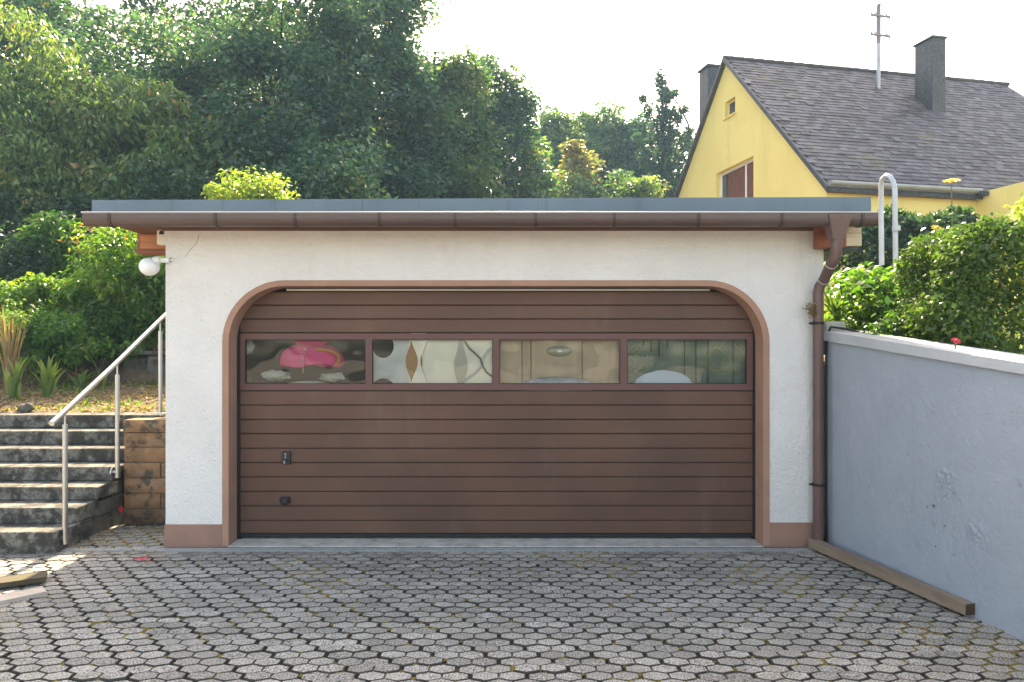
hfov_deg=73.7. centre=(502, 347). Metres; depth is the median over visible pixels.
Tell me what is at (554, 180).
broadleaf tree
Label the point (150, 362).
wall
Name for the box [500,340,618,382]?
tan cabinet
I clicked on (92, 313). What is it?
garden shrub
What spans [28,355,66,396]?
iris plant
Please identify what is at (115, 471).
handrail
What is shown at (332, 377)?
plastic bag
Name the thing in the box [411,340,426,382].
cream strip
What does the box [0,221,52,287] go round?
garden shrub
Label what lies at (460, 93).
oak tree
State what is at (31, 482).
staircase
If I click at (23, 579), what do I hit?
plank
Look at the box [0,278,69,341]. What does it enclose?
garden shrub
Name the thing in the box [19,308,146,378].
garden shrub
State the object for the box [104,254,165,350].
garden shrub
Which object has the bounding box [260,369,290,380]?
plastic bag
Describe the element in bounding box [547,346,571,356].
round lamp
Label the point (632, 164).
broadleaf tree
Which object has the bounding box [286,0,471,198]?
oak tree
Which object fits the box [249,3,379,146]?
broadleaf tree
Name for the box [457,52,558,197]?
oak tree
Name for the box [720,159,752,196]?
window
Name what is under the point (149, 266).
wall lamp
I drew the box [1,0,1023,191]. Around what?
sky
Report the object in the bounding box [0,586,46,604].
plank
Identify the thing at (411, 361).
brown strip
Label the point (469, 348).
grey tube
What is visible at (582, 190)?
broadleaf tree
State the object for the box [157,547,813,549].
footing strip
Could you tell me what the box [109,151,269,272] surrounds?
understory tree
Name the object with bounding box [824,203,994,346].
dark hedge
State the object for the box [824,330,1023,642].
boundary wall
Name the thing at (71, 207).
understory tree
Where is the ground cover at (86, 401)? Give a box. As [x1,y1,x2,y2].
[3,378,164,411]
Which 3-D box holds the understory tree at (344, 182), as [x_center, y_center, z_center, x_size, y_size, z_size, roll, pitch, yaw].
[-4.744,-3.381,18.738,4.183,5.333,3.591,0,0,0]
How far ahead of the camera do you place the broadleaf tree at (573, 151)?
36.53 m
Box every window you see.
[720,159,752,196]
[723,99,735,120]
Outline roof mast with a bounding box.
[870,2,890,88]
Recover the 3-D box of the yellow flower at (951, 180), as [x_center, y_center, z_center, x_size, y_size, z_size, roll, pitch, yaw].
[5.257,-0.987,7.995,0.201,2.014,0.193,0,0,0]
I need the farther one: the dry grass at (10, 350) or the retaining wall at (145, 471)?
the dry grass at (10, 350)
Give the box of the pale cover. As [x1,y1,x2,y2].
[635,370,691,382]
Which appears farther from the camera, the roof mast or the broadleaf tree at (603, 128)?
the broadleaf tree at (603, 128)
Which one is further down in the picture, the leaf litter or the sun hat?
the leaf litter
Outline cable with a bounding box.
[825,326,859,542]
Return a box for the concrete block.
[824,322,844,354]
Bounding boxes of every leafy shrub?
[824,256,953,357]
[826,293,896,331]
[859,311,942,338]
[893,263,1002,343]
[1004,192,1023,346]
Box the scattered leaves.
[22,523,161,556]
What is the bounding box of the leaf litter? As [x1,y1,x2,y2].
[0,376,165,412]
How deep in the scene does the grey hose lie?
6.29 m
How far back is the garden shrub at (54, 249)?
12.98 m
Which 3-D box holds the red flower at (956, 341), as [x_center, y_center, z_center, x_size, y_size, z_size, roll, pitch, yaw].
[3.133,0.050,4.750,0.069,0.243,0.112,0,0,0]
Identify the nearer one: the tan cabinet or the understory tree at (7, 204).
the tan cabinet
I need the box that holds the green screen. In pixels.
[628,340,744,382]
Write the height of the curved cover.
0.181 m
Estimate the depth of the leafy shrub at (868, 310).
6.24 m
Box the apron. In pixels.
[0,552,819,557]
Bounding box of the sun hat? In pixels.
[279,340,344,366]
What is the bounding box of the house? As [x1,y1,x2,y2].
[673,35,1023,339]
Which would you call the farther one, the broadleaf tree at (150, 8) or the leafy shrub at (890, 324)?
the broadleaf tree at (150, 8)
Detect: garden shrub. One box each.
[0,210,98,286]
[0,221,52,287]
[0,272,100,322]
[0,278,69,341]
[0,298,109,377]
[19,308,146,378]
[52,218,165,345]
[70,287,165,350]
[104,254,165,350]
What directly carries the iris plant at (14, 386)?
on the terrain at (136, 376)
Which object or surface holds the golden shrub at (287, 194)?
on the terrain at (136, 376)
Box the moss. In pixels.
[0,525,1023,681]
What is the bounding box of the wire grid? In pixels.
[468,347,479,359]
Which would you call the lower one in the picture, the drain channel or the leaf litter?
the drain channel
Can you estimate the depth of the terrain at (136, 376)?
9.74 m
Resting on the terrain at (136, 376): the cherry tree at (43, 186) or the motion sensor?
the cherry tree at (43, 186)
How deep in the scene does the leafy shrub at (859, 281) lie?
6.47 m
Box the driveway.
[0,524,1023,681]
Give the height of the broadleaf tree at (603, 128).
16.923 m
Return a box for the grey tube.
[464,341,491,376]
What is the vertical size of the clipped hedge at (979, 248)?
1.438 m
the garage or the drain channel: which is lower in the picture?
the drain channel
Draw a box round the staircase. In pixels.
[0,412,165,553]
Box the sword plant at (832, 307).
[824,291,849,321]
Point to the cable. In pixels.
(826, 436)
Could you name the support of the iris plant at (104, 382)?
on the terrain at (136, 376)
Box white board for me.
[409,340,491,382]
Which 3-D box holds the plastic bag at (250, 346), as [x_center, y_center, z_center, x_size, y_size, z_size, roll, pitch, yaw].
[-2.377,-0.009,6.402,0.111,0.162,0.072,0,0,0]
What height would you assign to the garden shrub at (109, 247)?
2.202 m
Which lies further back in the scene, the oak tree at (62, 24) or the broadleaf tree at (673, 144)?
the broadleaf tree at (673, 144)
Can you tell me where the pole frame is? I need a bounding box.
[878,173,900,264]
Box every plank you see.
[0,570,47,587]
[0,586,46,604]
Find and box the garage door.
[237,289,754,538]
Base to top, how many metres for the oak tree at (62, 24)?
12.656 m
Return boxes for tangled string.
[629,340,744,372]
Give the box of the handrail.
[49,312,165,544]
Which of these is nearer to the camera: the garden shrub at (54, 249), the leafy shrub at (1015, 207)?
the leafy shrub at (1015, 207)
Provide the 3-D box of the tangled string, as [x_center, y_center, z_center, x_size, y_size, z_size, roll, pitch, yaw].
[1.711,0.085,6.328,1.156,0.311,0.006,0,0,0]
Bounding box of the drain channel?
[61,548,815,551]
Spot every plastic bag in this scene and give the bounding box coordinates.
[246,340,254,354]
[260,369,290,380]
[318,372,345,382]
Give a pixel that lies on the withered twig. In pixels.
(812, 312)
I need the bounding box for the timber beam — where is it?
[808,538,974,615]
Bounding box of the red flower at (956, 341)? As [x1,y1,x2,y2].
[951,337,960,348]
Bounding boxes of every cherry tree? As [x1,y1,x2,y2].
[0,0,111,234]
[7,70,247,238]
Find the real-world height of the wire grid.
0.123 m
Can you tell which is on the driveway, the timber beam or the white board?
the timber beam
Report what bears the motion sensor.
attached to the garage
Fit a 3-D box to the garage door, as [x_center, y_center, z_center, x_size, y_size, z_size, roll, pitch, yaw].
[-0.059,0.612,6.263,4.748,2.293,0.115,0,0,0]
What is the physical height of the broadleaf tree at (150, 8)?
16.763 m
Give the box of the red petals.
[134,556,158,561]
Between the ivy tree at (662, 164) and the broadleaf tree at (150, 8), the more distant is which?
the ivy tree at (662, 164)
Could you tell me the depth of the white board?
6.31 m
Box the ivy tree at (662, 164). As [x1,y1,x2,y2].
[630,67,694,197]
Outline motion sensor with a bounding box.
[157,230,165,244]
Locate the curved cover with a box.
[521,377,592,390]
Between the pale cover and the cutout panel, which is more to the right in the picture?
the pale cover
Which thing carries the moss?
on the driveway
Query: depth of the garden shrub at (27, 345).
10.07 m
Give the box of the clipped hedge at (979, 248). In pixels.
[884,212,1023,354]
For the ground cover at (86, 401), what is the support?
on the terrain at (136, 376)
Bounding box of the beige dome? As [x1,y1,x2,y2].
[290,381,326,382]
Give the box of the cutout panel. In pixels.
[373,340,408,382]
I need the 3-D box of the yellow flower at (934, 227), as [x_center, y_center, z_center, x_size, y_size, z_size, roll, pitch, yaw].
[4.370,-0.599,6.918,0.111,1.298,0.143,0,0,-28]
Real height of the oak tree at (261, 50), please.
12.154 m
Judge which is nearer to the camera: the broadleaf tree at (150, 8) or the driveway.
the driveway
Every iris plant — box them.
[4,357,30,400]
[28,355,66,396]
[68,370,95,389]
[91,358,107,389]
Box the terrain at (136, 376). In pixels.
[0,276,1022,417]
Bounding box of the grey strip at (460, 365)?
[454,340,467,382]
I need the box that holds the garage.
[81,197,878,546]
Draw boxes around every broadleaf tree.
[0,0,115,89]
[62,0,258,147]
[147,0,297,172]
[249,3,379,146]
[527,104,607,197]
[529,136,579,197]
[555,137,606,197]
[562,168,635,197]
[568,98,640,193]
[601,174,672,197]
[603,110,679,193]
[649,128,695,196]
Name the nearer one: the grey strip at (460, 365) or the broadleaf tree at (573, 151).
the grey strip at (460, 365)
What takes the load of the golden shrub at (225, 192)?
on the terrain at (136, 376)
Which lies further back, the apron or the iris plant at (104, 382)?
the iris plant at (104, 382)
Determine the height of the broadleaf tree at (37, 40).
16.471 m
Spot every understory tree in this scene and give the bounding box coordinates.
[0,184,76,276]
[0,187,139,271]
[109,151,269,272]
[240,126,397,198]
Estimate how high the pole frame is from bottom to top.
1.246 m
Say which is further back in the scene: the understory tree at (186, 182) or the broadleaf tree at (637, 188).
the broadleaf tree at (637, 188)
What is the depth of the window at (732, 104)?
20.27 m
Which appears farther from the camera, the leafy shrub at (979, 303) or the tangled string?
the leafy shrub at (979, 303)
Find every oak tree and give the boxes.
[0,0,267,186]
[113,0,454,198]
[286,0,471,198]
[385,44,514,198]
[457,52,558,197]
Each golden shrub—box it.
[200,165,296,199]
[237,178,300,198]
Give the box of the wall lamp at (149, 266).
[139,256,172,275]
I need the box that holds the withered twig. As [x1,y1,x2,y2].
[801,302,818,318]
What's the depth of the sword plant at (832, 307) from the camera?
6.49 m
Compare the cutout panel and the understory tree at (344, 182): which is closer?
the cutout panel
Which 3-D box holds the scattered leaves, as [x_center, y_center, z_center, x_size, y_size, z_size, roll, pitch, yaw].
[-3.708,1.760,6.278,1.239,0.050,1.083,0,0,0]
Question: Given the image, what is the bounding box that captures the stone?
[17,403,34,412]
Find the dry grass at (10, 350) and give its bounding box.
[0,304,31,395]
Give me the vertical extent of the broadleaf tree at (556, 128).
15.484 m
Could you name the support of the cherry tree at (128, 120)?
on the terrain at (136, 376)
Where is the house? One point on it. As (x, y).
(772, 128)
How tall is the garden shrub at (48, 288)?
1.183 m
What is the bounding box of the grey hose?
[463,347,491,381]
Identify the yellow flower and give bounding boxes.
[931,225,941,229]
[942,178,961,227]
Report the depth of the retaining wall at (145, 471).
6.86 m
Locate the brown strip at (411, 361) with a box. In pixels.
[406,341,422,381]
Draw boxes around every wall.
[0,351,165,374]
[123,418,165,524]
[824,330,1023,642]
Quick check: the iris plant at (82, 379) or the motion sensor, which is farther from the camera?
the iris plant at (82, 379)

